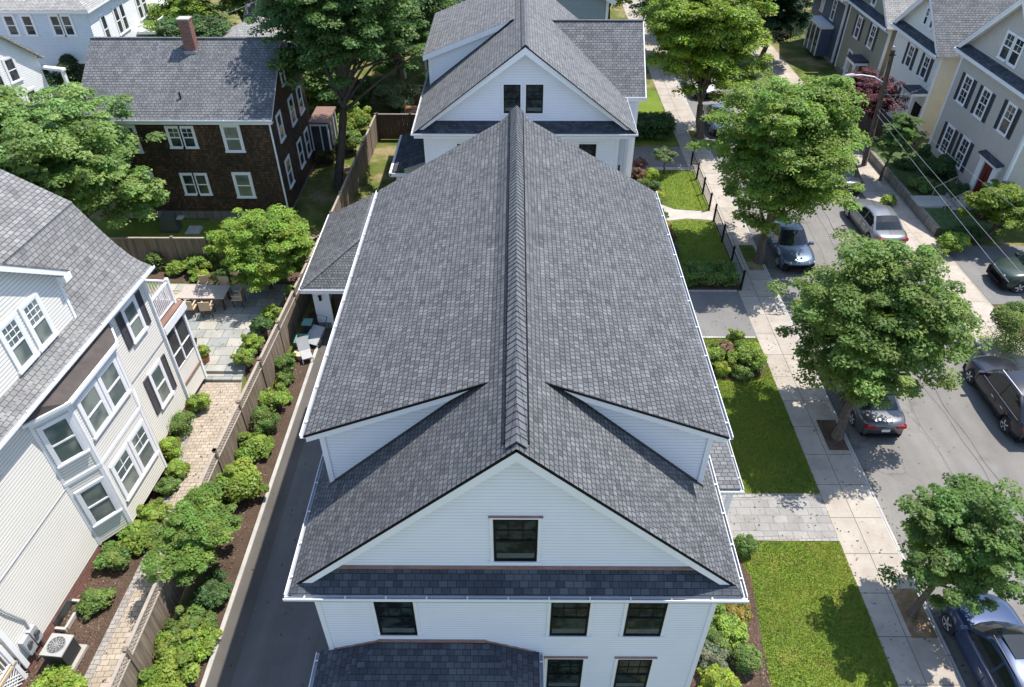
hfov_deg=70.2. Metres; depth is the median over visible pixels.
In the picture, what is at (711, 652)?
shrub
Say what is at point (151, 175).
window
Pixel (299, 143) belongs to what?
window
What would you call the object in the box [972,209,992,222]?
shrub
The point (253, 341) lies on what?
shrub
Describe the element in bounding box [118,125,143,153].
window
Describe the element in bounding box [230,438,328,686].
driveway
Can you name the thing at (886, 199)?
shrub
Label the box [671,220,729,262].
neighbour lawn
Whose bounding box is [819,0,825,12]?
window
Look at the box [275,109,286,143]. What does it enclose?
window
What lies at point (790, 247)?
parked car
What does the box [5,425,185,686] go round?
house bed
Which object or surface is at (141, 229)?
lawn
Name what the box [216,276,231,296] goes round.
patio chair
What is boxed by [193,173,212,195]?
window
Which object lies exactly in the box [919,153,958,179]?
shrub
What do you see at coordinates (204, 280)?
patio chair
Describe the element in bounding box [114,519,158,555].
shrub
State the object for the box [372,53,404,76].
shrub
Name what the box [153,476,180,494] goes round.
shrub
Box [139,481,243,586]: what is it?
viburnum bush
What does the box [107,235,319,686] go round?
wood fence
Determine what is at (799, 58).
yard ground
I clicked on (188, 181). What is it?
window
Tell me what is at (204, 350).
planter
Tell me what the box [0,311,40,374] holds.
window
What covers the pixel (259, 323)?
shrub
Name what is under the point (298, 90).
window
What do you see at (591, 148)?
window
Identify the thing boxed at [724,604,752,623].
shrub
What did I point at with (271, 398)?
shrub
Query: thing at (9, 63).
window
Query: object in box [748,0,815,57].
spruce tree
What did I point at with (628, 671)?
window
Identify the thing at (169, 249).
wood fence
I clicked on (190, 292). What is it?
patio table
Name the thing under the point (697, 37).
maple tree
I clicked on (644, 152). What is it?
side driveway
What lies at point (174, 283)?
back lawn
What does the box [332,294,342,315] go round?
garage door
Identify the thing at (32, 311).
window
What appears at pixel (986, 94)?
window
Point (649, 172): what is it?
boxwood
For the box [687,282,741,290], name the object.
hedge bed
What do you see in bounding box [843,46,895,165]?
utility pole
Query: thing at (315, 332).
garden cart
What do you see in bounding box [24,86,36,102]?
window
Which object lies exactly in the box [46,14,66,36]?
window
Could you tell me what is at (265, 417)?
boxwood
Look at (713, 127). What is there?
parked car
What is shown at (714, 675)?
shrub
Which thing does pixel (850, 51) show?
window
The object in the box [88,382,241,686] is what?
paver path
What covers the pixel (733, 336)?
shrub
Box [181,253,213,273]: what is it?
shrub
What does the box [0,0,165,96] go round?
white house
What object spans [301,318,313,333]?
recycling bin
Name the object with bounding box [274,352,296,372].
shrub
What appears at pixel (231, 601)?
driveway kerb
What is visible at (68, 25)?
window
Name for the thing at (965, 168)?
overhead wire
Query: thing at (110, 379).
window
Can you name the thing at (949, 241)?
shrub
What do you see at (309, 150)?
window
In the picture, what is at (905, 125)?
street tree
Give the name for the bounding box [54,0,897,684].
yard ground
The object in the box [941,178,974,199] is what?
shrub
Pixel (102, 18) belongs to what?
window
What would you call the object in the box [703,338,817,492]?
front lawn
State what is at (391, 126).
wood fence
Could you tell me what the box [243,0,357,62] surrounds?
grey roof house
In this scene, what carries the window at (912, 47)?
in the cream house at (930, 35)
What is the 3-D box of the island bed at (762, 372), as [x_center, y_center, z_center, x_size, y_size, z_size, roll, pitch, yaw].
[9.615,0.742,31.785,3.000,0.040,2.700,0,40,0]
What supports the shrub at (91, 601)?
on the house bed at (124, 580)
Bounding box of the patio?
[151,284,291,375]
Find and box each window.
[0,14,22,36]
[0,69,8,85]
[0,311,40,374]
[1,55,23,84]
[16,291,59,352]
[18,14,39,36]
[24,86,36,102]
[36,412,90,469]
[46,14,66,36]
[53,597,72,626]
[58,14,78,36]
[74,476,122,527]
[75,61,85,78]
[75,378,114,440]
[95,355,131,413]
[98,13,111,36]
[109,443,144,501]
[111,5,125,35]
[117,1,131,31]
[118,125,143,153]
[119,294,148,344]
[127,419,159,474]
[134,0,145,20]
[140,0,148,16]
[141,172,158,192]
[147,358,174,409]
[164,126,184,148]
[177,126,199,148]
[179,173,199,195]
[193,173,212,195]
[219,125,245,152]
[231,172,256,198]
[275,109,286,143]
[279,58,286,86]
[284,154,295,189]
[287,93,297,126]
[295,85,305,115]
[296,136,305,169]
[303,126,312,157]
[370,602,421,637]
[488,515,542,563]
[501,82,522,114]
[523,82,545,114]
[544,656,587,686]
[545,603,593,637]
[578,143,597,157]
[610,656,657,686]
[618,603,671,638]
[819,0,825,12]
[829,0,837,21]
[843,48,852,71]
[852,14,863,39]
[865,23,877,49]
[870,0,876,7]
[903,43,915,68]
[917,53,931,80]
[921,5,930,26]
[926,18,932,30]
[937,123,955,153]
[953,135,971,170]
[955,73,974,106]
[972,86,992,121]
[995,100,1018,137]
[996,29,1017,61]
[1004,35,1023,68]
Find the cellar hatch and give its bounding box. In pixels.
[185,226,202,233]
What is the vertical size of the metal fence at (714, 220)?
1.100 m
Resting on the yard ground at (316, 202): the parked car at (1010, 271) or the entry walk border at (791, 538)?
the entry walk border at (791, 538)
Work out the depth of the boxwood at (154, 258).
36.73 m
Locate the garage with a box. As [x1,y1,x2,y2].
[298,193,374,328]
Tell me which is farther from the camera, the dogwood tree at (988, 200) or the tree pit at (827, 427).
the dogwood tree at (988, 200)
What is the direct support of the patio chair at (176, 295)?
on the patio
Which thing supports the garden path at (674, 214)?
on the yard ground at (316, 202)
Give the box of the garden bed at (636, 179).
[631,175,665,200]
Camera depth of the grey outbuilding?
53.53 m
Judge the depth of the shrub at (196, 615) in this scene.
21.67 m
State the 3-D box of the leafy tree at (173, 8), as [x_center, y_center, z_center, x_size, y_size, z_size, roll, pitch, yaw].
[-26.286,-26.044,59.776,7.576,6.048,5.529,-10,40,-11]
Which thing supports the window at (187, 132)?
in the cedar house at (235, 122)
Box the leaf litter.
[87,149,1023,686]
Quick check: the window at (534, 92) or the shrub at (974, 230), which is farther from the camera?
the shrub at (974, 230)
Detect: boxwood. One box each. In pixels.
[145,252,164,271]
[159,436,184,460]
[166,409,195,437]
[210,269,233,284]
[247,405,280,434]
[637,178,649,186]
[644,167,658,180]
[649,180,661,190]
[655,191,665,201]
[714,361,731,375]
[729,643,762,674]
[733,533,757,556]
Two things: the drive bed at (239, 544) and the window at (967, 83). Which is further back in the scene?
the window at (967, 83)
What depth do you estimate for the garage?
32.87 m
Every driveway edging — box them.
[632,167,688,169]
[688,290,755,338]
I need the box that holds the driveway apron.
[205,331,331,686]
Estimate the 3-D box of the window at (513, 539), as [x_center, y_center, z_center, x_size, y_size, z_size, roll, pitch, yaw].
[0.074,4.201,15.531,1.140,1.617,0.075,0,40,0]
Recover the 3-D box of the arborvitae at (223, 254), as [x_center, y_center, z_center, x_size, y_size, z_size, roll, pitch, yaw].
[-14.595,-4.657,36.889,0.762,1.922,0.716,0,40,0]
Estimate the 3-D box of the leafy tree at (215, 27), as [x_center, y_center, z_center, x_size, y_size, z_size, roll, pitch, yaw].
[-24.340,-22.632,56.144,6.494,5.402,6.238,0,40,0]
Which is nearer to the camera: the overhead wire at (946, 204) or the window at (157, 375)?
the window at (157, 375)
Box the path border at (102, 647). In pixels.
[84,386,199,686]
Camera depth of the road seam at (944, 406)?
28.85 m
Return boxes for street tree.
[870,111,928,180]
[984,301,1023,358]
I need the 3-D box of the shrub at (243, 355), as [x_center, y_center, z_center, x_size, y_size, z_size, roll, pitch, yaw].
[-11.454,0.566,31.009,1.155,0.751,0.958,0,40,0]
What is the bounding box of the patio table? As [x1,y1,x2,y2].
[177,285,230,309]
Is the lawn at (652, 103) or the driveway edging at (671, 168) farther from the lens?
the lawn at (652, 103)
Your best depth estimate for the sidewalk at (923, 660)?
27.25 m
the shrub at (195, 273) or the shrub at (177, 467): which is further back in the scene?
the shrub at (195, 273)
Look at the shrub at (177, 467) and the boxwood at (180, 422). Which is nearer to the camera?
the shrub at (177, 467)
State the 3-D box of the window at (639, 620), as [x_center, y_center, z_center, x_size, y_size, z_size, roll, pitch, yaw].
[3.204,6.585,17.477,1.140,1.796,0.075,0,40,0]
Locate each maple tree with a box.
[0,81,169,229]
[637,0,778,138]
[684,71,871,264]
[765,232,992,440]
[877,472,1023,618]
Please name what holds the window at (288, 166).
in the cedar house at (235, 122)
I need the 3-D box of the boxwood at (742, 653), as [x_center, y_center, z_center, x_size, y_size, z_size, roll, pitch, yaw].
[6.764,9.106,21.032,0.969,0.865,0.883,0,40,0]
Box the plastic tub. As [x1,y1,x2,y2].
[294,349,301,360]
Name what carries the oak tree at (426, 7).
on the yard ground at (316, 202)
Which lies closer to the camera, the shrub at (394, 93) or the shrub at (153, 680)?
the shrub at (153, 680)
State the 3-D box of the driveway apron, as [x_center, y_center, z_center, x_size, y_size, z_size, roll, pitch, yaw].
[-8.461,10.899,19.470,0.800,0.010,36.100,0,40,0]
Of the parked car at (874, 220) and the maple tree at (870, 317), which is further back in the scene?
the parked car at (874, 220)
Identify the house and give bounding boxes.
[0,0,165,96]
[0,34,70,102]
[0,169,206,686]
[79,16,337,217]
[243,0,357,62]
[283,105,748,686]
[389,0,646,179]
[403,0,616,78]
[803,0,850,64]
[834,0,916,81]
[881,0,1017,144]
[927,0,1023,222]
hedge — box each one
[635,111,676,138]
[679,259,740,286]
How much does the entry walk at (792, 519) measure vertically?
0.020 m
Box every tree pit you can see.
[688,130,702,142]
[739,245,763,269]
[816,420,848,449]
[890,588,937,637]
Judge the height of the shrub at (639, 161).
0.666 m
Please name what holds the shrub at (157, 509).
on the house bed at (124, 580)
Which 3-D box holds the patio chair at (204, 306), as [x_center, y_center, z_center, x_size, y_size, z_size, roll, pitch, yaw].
[-14.070,-1.673,33.551,0.500,0.900,0.510,-3,40,-4]
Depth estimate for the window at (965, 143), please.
42.94 m
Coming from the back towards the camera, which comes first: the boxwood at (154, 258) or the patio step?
the boxwood at (154, 258)
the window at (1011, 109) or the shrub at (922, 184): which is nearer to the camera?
the window at (1011, 109)
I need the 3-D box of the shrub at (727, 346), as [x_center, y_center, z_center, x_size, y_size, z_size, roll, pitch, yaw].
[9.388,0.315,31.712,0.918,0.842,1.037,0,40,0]
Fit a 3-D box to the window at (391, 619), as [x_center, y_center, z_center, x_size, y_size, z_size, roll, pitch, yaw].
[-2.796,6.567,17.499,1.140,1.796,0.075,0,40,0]
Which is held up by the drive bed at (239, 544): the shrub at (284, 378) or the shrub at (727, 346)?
the shrub at (284, 378)
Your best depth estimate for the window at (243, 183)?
39.92 m
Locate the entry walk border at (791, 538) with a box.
[720,493,838,540]
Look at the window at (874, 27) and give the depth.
53.91 m
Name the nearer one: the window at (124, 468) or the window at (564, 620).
the window at (564, 620)
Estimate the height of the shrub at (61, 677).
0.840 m
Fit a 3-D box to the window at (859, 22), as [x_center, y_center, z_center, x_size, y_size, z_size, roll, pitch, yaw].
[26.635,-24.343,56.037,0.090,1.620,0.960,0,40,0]
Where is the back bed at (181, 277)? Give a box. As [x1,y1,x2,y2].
[146,268,245,282]
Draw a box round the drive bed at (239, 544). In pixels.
[180,312,317,686]
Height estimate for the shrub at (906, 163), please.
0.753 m
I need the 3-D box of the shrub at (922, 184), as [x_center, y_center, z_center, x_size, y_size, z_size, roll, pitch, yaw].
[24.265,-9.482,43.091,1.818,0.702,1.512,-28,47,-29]
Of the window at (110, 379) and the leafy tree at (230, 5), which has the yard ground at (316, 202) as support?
the leafy tree at (230, 5)
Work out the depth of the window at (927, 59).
46.90 m
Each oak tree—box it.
[243,0,431,188]
[354,0,462,83]
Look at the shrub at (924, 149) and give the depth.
46.44 m
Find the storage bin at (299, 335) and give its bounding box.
[294,334,308,348]
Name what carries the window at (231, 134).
in the cedar house at (235, 122)
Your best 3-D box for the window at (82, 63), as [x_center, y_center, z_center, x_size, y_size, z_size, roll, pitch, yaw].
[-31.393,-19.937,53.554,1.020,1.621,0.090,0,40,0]
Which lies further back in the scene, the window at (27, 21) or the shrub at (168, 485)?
the window at (27, 21)
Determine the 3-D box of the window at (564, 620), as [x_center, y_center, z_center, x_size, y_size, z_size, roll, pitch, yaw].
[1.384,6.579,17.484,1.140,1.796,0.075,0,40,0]
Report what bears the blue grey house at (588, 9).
on the yard ground at (316, 202)
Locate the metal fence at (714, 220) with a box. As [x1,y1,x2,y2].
[690,150,745,289]
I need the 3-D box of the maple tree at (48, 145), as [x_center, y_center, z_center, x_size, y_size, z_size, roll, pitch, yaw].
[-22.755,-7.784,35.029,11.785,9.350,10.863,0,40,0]
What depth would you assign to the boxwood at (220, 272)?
35.54 m
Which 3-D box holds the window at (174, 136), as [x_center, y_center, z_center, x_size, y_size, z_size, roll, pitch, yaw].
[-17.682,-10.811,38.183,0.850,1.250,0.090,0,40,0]
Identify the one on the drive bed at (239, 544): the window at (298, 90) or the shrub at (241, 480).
the shrub at (241, 480)
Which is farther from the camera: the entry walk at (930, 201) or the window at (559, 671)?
the entry walk at (930, 201)
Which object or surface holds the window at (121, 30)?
in the white house at (52, 31)
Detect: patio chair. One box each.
[163,287,179,299]
[185,300,198,316]
[196,275,210,284]
[197,300,215,317]
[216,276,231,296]
[231,286,245,307]
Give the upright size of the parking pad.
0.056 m
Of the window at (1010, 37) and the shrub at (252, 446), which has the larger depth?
the window at (1010, 37)
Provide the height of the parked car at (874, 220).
1.485 m
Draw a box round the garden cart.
[308,315,326,346]
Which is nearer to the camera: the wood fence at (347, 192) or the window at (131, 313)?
the window at (131, 313)
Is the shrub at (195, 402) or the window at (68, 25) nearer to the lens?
the shrub at (195, 402)
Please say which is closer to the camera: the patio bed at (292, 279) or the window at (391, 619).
the window at (391, 619)
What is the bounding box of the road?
[640,0,1023,686]
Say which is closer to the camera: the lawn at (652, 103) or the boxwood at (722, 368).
the boxwood at (722, 368)
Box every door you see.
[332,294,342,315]
[910,101,921,116]
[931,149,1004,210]
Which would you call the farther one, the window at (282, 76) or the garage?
the window at (282, 76)
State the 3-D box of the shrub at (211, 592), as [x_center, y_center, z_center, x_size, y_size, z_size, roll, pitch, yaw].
[-9.328,7.659,22.765,1.291,0.896,1.391,0,40,0]
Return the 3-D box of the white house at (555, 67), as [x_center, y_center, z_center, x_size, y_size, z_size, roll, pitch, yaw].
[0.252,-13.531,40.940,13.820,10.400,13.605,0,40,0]
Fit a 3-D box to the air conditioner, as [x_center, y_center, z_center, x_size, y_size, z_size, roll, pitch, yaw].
[-13.078,8.950,21.163,0.840,0.866,0.820,3,40,4]
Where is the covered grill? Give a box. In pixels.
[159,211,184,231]
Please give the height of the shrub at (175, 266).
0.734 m
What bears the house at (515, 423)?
on the yard ground at (316, 202)
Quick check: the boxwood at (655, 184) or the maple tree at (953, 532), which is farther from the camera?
the boxwood at (655, 184)
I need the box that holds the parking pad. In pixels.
[948,246,1023,303]
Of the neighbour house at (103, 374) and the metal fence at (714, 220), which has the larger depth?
the metal fence at (714, 220)
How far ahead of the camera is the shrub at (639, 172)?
44.75 m
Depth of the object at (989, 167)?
40.93 m
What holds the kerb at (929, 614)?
on the ground
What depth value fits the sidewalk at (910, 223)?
40.12 m
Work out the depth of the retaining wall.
42.96 m
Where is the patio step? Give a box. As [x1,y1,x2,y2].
[202,373,244,381]
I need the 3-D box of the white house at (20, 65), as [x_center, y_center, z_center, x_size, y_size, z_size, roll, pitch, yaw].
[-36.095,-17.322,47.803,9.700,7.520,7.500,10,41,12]
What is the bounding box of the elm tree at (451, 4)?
[415,2,455,41]
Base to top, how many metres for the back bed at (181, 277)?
0.040 m
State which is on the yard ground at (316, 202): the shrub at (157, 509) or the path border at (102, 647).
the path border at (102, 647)
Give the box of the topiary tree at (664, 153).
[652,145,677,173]
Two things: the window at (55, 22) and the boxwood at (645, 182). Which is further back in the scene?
the window at (55, 22)
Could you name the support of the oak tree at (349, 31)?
on the yard ground at (316, 202)
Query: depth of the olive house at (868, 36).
54.25 m
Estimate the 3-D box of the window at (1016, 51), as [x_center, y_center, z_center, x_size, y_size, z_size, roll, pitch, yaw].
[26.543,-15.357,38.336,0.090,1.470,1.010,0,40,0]
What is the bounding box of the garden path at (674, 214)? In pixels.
[661,205,712,220]
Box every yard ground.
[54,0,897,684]
[764,0,1023,306]
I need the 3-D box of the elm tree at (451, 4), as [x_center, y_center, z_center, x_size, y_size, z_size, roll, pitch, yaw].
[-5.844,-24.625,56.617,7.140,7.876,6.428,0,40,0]
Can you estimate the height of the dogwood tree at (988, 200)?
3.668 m
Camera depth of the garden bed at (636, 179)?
45.09 m
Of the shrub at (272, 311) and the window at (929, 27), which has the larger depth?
the window at (929, 27)
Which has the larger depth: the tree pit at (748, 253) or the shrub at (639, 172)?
the shrub at (639, 172)
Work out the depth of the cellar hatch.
40.20 m
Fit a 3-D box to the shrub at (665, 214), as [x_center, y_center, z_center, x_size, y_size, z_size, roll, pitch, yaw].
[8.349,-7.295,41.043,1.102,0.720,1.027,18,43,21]
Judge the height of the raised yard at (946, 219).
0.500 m
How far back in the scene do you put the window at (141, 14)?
58.30 m
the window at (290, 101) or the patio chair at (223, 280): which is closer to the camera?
the patio chair at (223, 280)
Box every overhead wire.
[878,109,1023,275]
[878,116,1008,281]
[887,93,1022,212]
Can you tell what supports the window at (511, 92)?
in the white house at (555, 67)
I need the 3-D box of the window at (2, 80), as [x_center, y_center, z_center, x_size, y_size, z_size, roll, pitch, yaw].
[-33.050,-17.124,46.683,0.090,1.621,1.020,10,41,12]
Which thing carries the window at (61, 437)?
in the neighbour house at (103, 374)
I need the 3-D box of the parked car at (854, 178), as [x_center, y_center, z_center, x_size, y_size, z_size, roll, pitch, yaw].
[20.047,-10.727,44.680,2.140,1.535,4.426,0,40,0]
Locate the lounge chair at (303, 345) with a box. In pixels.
[295,335,313,364]
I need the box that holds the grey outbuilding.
[223,16,300,47]
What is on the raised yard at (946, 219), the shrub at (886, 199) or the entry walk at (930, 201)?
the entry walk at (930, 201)
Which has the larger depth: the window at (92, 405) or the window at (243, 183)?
the window at (243, 183)
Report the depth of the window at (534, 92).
34.75 m
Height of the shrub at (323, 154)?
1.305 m
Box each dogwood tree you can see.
[202,203,315,293]
[957,179,1023,242]
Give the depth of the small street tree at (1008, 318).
31.34 m
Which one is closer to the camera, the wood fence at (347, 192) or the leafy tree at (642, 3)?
the wood fence at (347, 192)
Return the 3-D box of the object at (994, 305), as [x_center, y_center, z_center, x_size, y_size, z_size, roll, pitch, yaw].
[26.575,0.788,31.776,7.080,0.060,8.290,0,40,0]
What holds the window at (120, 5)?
in the white house at (52, 31)
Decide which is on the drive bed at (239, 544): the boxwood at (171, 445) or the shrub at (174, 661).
the shrub at (174, 661)
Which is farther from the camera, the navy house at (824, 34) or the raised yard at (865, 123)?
the navy house at (824, 34)
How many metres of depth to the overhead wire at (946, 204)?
34.71 m
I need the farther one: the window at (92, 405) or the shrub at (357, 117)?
the shrub at (357, 117)
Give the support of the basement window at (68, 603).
in the neighbour house at (103, 374)
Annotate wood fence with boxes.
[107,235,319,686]
[109,235,317,267]
[319,113,378,233]
[376,112,415,139]
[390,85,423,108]
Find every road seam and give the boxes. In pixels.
[804,220,1023,586]
[814,200,1022,517]
[815,209,1020,535]
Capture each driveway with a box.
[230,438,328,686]
[632,146,687,166]
[688,292,756,336]
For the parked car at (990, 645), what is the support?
on the road
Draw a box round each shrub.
[30,663,88,686]
[42,53,83,91]
[74,587,117,620]
[92,540,131,570]
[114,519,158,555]
[136,497,172,522]
[137,663,186,686]
[138,642,200,683]
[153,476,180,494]
[154,618,200,658]
[162,603,217,641]
[164,458,190,477]
[165,259,186,275]
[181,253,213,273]
[185,392,211,410]
[189,269,210,281]
[189,568,232,609]
[190,620,223,662]
[215,457,269,502]
[229,348,257,365]
[234,431,271,462]
[240,333,264,348]
[248,315,273,333]
[258,382,292,409]
[259,303,284,322]
[260,434,275,447]
[273,371,295,385]
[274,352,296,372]
[315,150,334,160]
[335,126,363,151]
[336,100,372,129]
[349,75,380,107]
[370,77,421,109]
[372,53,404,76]
[631,167,644,177]
[632,156,648,167]
[662,208,669,217]
[666,220,672,228]
[669,228,677,240]
[673,241,679,253]
[696,663,741,686]
[698,639,729,670]
[706,341,727,367]
[706,624,732,656]
[710,604,739,630]
[717,617,748,646]
[719,341,735,357]
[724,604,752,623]
[725,327,745,343]
[726,339,767,371]
[729,363,754,381]
[880,194,897,204]
[892,155,919,169]
[908,176,938,192]
[918,143,931,157]
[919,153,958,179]
[935,230,971,252]
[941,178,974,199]
[952,224,985,242]
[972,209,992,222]
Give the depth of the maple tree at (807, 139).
32.95 m
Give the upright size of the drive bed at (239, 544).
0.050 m
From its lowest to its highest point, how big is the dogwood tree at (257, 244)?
4.615 m
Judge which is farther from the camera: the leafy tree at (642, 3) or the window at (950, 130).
the leafy tree at (642, 3)
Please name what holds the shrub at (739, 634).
on the foundation bed at (755, 635)
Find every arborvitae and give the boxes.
[204,232,222,270]
[220,243,231,268]
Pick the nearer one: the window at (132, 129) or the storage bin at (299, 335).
the storage bin at (299, 335)
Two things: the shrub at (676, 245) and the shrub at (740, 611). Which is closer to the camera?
the shrub at (740, 611)
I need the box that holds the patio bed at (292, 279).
[246,270,303,380]
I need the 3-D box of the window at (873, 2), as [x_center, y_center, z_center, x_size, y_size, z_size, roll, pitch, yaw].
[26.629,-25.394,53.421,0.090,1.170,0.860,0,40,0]
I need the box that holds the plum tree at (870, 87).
[842,67,909,130]
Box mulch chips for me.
[12,332,771,686]
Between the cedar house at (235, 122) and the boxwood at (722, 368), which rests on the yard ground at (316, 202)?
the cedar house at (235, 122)
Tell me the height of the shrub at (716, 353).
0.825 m
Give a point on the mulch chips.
(30, 680)
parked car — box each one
[684,70,715,97]
[702,103,731,135]
[767,220,814,271]
[828,375,906,437]
[829,158,863,193]
[844,199,908,247]
[941,592,1023,686]
[962,355,1023,443]
[986,252,1023,292]
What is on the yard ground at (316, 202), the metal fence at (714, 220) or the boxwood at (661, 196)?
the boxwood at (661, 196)
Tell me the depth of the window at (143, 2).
59.09 m
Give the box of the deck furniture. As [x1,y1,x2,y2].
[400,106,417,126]
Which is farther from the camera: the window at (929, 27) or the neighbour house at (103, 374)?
the window at (929, 27)
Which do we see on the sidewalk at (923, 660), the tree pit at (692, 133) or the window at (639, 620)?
the tree pit at (692, 133)
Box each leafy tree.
[138,0,236,36]
[154,13,230,36]
[212,0,261,22]
[302,64,354,112]
[608,0,632,18]
[628,0,671,56]
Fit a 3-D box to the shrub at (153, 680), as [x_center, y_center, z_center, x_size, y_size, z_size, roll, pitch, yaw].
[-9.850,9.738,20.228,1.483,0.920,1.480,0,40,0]
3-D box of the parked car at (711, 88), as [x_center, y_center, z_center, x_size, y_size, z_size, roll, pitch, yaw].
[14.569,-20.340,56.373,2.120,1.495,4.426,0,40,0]
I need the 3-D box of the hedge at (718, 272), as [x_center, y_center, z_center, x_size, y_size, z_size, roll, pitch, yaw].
[9.533,-3.493,36.312,3.526,0.836,1.745,0,40,0]
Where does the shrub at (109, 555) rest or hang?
on the house bed at (124, 580)
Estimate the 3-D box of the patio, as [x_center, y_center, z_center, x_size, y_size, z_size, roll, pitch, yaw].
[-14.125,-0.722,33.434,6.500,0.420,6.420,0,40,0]
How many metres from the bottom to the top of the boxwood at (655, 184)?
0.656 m
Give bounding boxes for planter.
[197,344,210,362]
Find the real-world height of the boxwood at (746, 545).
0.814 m
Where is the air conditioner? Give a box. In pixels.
[39,633,88,671]
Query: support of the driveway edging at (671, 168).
on the yard ground at (316, 202)
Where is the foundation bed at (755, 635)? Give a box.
[690,552,770,686]
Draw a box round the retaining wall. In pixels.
[856,132,940,235]
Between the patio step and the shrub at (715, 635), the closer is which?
the shrub at (715, 635)
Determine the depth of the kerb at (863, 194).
33.25 m
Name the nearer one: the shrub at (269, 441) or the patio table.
the shrub at (269, 441)
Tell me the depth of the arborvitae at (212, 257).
36.89 m
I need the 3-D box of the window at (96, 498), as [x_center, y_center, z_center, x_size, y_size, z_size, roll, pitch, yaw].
[-13.157,5.051,23.172,0.090,1.693,0.970,29,48,31]
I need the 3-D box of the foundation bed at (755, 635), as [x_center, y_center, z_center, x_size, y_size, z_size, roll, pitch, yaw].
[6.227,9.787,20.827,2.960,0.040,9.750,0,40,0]
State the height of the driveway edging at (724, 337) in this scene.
0.080 m
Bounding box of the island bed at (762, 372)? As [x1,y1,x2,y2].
[705,341,766,380]
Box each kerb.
[200,330,324,686]
[638,1,965,686]
[754,52,988,354]
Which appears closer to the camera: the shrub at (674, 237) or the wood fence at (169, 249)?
the wood fence at (169, 249)
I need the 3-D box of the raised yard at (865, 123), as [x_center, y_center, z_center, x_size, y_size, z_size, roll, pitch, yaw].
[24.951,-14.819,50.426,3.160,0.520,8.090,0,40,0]
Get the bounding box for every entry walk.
[722,498,836,535]
[910,195,952,207]
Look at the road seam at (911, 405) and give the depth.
28.79 m
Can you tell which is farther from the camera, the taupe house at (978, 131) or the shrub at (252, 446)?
the taupe house at (978, 131)
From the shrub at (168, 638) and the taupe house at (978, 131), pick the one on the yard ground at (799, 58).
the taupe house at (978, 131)
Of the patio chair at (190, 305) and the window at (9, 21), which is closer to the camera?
the patio chair at (190, 305)
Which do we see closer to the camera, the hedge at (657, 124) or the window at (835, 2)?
the hedge at (657, 124)
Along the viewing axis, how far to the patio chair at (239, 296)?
34.08 m
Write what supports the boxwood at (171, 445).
on the house bed at (124, 580)
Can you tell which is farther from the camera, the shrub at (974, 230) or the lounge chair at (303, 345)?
the shrub at (974, 230)
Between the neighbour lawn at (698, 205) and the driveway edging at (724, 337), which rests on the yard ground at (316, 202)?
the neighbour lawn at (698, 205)
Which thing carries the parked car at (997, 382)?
on the road
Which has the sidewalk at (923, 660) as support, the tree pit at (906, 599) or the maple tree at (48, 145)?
the tree pit at (906, 599)
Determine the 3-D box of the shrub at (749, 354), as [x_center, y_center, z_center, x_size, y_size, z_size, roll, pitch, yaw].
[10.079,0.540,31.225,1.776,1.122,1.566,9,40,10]
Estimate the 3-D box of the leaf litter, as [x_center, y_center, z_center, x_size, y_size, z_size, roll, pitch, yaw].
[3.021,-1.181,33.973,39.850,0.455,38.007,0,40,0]
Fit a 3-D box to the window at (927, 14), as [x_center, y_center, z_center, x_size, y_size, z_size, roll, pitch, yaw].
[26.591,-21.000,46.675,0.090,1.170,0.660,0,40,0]
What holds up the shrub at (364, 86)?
on the yard ground at (316, 202)
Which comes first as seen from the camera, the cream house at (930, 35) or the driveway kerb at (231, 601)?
the driveway kerb at (231, 601)
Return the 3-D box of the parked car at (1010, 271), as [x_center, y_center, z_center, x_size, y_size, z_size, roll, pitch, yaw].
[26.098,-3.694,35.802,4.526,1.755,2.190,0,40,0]
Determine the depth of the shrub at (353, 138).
47.12 m
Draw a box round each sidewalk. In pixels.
[623,0,960,686]
[755,32,1023,370]
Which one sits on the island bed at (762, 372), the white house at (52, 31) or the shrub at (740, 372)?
the shrub at (740, 372)
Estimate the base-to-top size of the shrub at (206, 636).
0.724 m
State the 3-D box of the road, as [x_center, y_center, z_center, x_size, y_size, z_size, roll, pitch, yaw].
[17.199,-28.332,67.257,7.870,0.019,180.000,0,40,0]
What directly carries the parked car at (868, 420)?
on the road
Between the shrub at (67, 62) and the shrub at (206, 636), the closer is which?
the shrub at (206, 636)
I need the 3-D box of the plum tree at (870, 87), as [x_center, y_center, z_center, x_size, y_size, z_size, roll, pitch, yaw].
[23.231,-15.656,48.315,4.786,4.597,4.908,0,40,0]
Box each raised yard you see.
[853,112,918,151]
[875,152,997,235]
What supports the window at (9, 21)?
in the white house at (52, 31)
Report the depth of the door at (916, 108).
47.91 m
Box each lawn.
[92,221,232,266]
[146,283,246,288]
[634,91,677,144]
[653,171,708,210]
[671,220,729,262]
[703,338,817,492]
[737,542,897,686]

